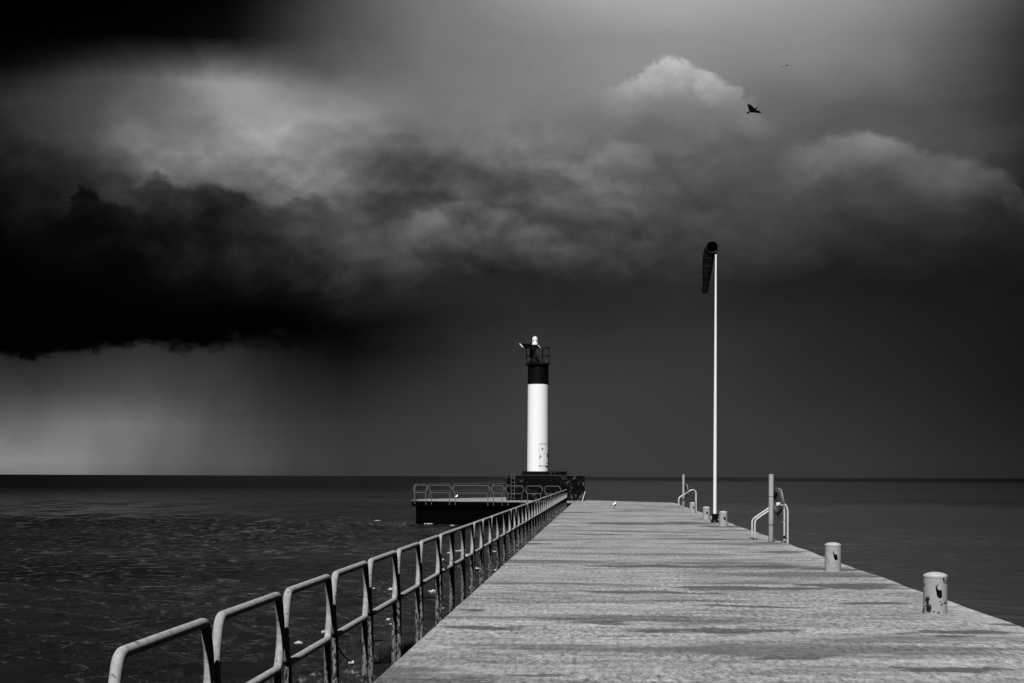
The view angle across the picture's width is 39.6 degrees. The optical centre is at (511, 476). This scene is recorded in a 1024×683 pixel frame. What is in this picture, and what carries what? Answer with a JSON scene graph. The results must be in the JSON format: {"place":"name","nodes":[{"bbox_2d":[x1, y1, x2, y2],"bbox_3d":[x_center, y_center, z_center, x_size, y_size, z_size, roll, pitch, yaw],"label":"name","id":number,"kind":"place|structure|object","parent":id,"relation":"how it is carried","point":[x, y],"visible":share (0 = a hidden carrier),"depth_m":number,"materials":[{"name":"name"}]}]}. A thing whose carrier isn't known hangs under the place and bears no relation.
{"place":"outdoors","nodes":[
{"label":"outdoors","id":0,"kind":"place"},
{"bbox_2d":[0,474,1023,682],"bbox_3d":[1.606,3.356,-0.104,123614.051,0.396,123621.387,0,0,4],"label":"water","id":1,"kind":"structure","parent":0,"point":[97,572],"depth_m":67.07,"materials":[{"name":"black liquid"}]},
{"bbox_2d":[251,676,299,682],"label":"shore rock","id":2,"kind":"object","parent":1,"relation":"in","point":[294,680],"visible":0.31,"depth_m":21.66,"materials":[{"name":"grey stone"}]},
{"bbox_2d":[297,671,323,682],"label":"shore rock","id":3,"kind":"object","parent":1,"relation":"in","point":[316,677],"visible":0.87,"depth_m":21.76,"materials":[{"name":"grey stone"}]},
{"bbox_2d":[331,662,361,682],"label":"shore rock","id":4,"kind":"object","parent":1,"relation":"in","point":[351,673],"visible":0.54,"depth_m":22.44,"materials":[{"name":"grey stone"}]},
{"bbox_2d":[351,674,378,682],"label":"shore rock","id":5,"kind":"object","parent":1,"relation":"in","point":[375,677],"visible":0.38,"depth_m":22.40,"materials":[{"name":"grey stone"}]},
{"bbox_2d":[362,521,391,525],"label":"shore rock","id":6,"kind":"object","parent":1,"relation":"in","point":[375,523],"visible":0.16,"depth_m":95.03,"materials":[{"name":"grey stone"}]},
{"bbox_2d":[340,634,414,665],"bbox_3d":[-2.355,3.520,25.368,1.478,1.325,1.239,0,0,43],"label":"shore rock","id":7,"kind":"object","parent":1,"relation":"in","point":[382,648],"visible":0.35,"depth_m":24.96,"materials":[{"name":"grey stone"}]},
{"bbox_2d":[372,579,401,592],"bbox_3d":[-3.761,3.535,41.708,1.233,1.026,1.259,0,0,-9],"label":"shore rock","id":8,"kind":"object","parent":1,"relation":"in","point":[379,586],"visible":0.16,"depth_m":41.44,"materials":[{"name":"grey stone"}]},
{"bbox_2d":[386,521,415,525],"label":"shore rock","id":9,"kind":"object","parent":1,"relation":"in","point":[400,523],"visible":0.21,"depth_m":94.75,"materials":[{"name":"grey stone"}]},
{"bbox_2d":[294,520,516,663],"bbox_3d":[-2.385,3.284,65.398,9.534,0.134,80.562,0,0,-4],"label":"sea foam","id":10,"kind":"object","parent":1,"relation":"on","point":[387,619],"visible":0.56,"depth_m":40.70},
{"bbox_2d":[442,559,478,567],"bbox_3d":[-1.976,3.603,52.536,1.463,1.164,1.845,0,0,41],"label":"shore rock","id":11,"kind":"object","parent":1,"relation":"in","point":[444,564],"visible":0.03,"depth_m":52.17,"materials":[{"name":"grey stone"}]},
{"bbox_2d":[412,497,573,526],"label":"landing platform","id":12,"kind":"structure","parent":1,"relation":"in","point":[463,511],"depth_m":97.29,"materials":[{"name":"concrete"}]},
{"bbox_2d":[415,483,504,498],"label":"platform railing","id":13,"kind":"object","parent":12,"relation":"on","point":[458,490],"visible":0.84,"depth_m":109.45,"materials":[{"name":"grey metal"}]},
{"bbox_2d":[413,485,560,505],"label":"platform railing","id":14,"kind":"object","parent":12,"relation":"on","point":[482,493],"visible":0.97,"depth_m":96.05,"materials":[{"name":"grey metal"}]},
{"bbox_2d":[506,475,584,500],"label":"foundation block","id":15,"kind":"structure","parent":12,"relation":"on","point":[574,485],"depth_m":101.00,"materials":[{"name":"black concrete"}]},
{"bbox_2d":[511,474,514,499],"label":"wall ladder","id":16,"kind":"object","parent":15,"relation":"attached to","point":[514,484],"depth_m":100.89,"materials":[{"name":"grey metal"}]},
{"bbox_2d":[519,337,566,474],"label":"lighthouse","id":17,"kind":"object","parent":15,"relation":"on","point":[538,433],"visible":1,"depth_m":103.34,"materials":[{"name":"concrete"}]},
{"bbox_2d":[539,444,547,465],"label":"door","id":18,"kind":"structure","parent":17,"relation":"in","point":[543,448],"depth_m":103.30,"materials":[{"name":"white paint"}]},
{"bbox_2d":[372,500,1023,682],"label":"pier deck","id":19,"kind":"structure","parent":1,"relation":"in","point":[591,591],"depth_m":16.86,"materials":[{"name":"concrete"}]},
{"bbox_2d":[108,489,566,682],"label":"pier railing","id":20,"kind":"object","parent":19,"relation":"attached to","point":[545,515],"visible":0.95,"depth_m":12.30,"materials":[{"name":"grey metal"}]},
{"bbox_2d":[339,647,350,660],"bbox_3d":[-1.389,1.451,11.719,0.018,0.356,1.606,0,0,-3],"label":"trailing line","id":21,"kind":"object","parent":20,"relation":"hanging from","point":[344,655],"visible":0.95,"depth_m":11.74,"materials":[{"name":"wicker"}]},
{"bbox_2d":[682,474,684,506],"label":"ring post","id":22,"kind":"object","parent":19,"relation":"on","point":[683,489],"visible":1,"depth_m":80.85,"materials":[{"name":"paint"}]},
{"bbox_2d":[685,484,688,496],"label":"life ring","id":23,"kind":"object","parent":22,"relation":"hanging from","point":[686,486],"visible":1,"depth_m":80.67,"materials":[{"name":"plastic"}]},
{"bbox_2d":[677,489,696,510],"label":"boarding handrail","id":24,"kind":"object","parent":19,"relation":"on","point":[686,493],"visible":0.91,"depth_m":80.62,"materials":[{"name":"metal"}]},
{"bbox_2d":[690,502,695,512],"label":"bollard","id":25,"kind":"object","parent":19,"relation":"on","point":[692,507],"visible":1,"depth_m":66.70,"materials":[{"name":"metal"}]},
{"bbox_2d":[703,506,709,519],"bbox_3d":[7.803,1.468,57.047,0.300,0.526,0.375,0,0,0],"label":"bollard","id":26,"kind":"object","parent":19,"relation":"on","point":[706,512],"visible":1,"depth_m":56.95,"materials":[{"name":"metal"}]},
{"bbox_2d":[702,241,718,522],"bbox_3d":[7.465,-3.560,53.571,0.634,10.579,0.680,0,0,0],"label":"windsock","id":27,"kind":"object","parent":19,"relation":"on","point":[710,251],"visible":1,"depth_m":53.38,"materials":[{"name":"white paint"}]},
{"bbox_2d":[719,511,727,525],"bbox_3d":[7.363,1.466,49.511,0.300,0.526,0.375,0,0,-6],"label":"bollard","id":28,"kind":"object","parent":19,"relation":"on","point":[723,515],"visible":1,"depth_m":49.42,"materials":[{"name":"metal"}]},
{"bbox_2d":[750,502,788,542],"bbox_3d":[7.094,1.819,39.311,1.004,2.192,0.887,0,0,4],"label":"boarding handrail","id":29,"kind":"object","parent":19,"relation":"on","point":[756,517],"visible":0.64,"depth_m":38.96,"materials":[{"name":"metal"}]},
{"bbox_2d":[768,474,777,541],"bbox_3d":[6.898,0.836,37.618,0.259,1.784,0.169,0,0,24],"label":"ring post","id":30,"kind":"object","parent":19,"relation":"on","point":[771,511],"visible":1,"depth_m":37.58,"materials":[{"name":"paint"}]},
{"bbox_2d":[774,488,784,522],"bbox_3d":[7.096,0.763,37.639,0.227,0.926,0.722,0,-7,-14],"label":"life ring","id":31,"kind":"object","parent":30,"relation":"hanging from","point":[782,503],"visible":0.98,"depth_m":37.48,"materials":[{"name":"plastic"}]},
{"bbox_2d":[824,542,840,571],"bbox_3d":[5.836,1.460,25.818,0.300,0.526,0.375,0,0,-3],"label":"bollard","id":32,"kind":"object","parent":19,"relation":"on","point":[832,556],"visible":1,"depth_m":25.73,"materials":[{"name":"metal"}]},
{"bbox_2d":[923,572,947,614],"bbox_3d":[5.298,1.458,17.767,0.300,0.526,0.375,0,0,0],"label":"bollard","id":33,"kind":"object","parent":19,"relation":"on","point":[935,589],"visible":1,"depth_m":17.68,"materials":[{"name":"metal"}]},
{"bbox_2d":[0,0,1023,478],"label":"sky","id":34,"kind":"structure","parent":0,"point":[238,237],"materials":[{"name":"grey"}]},
{"bbox_2d":[747,104,760,113],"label":"flying bird","id":35,"kind":"object","parent":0,"point":[751,108],"visible":1,"depth_m":74.96}
]}

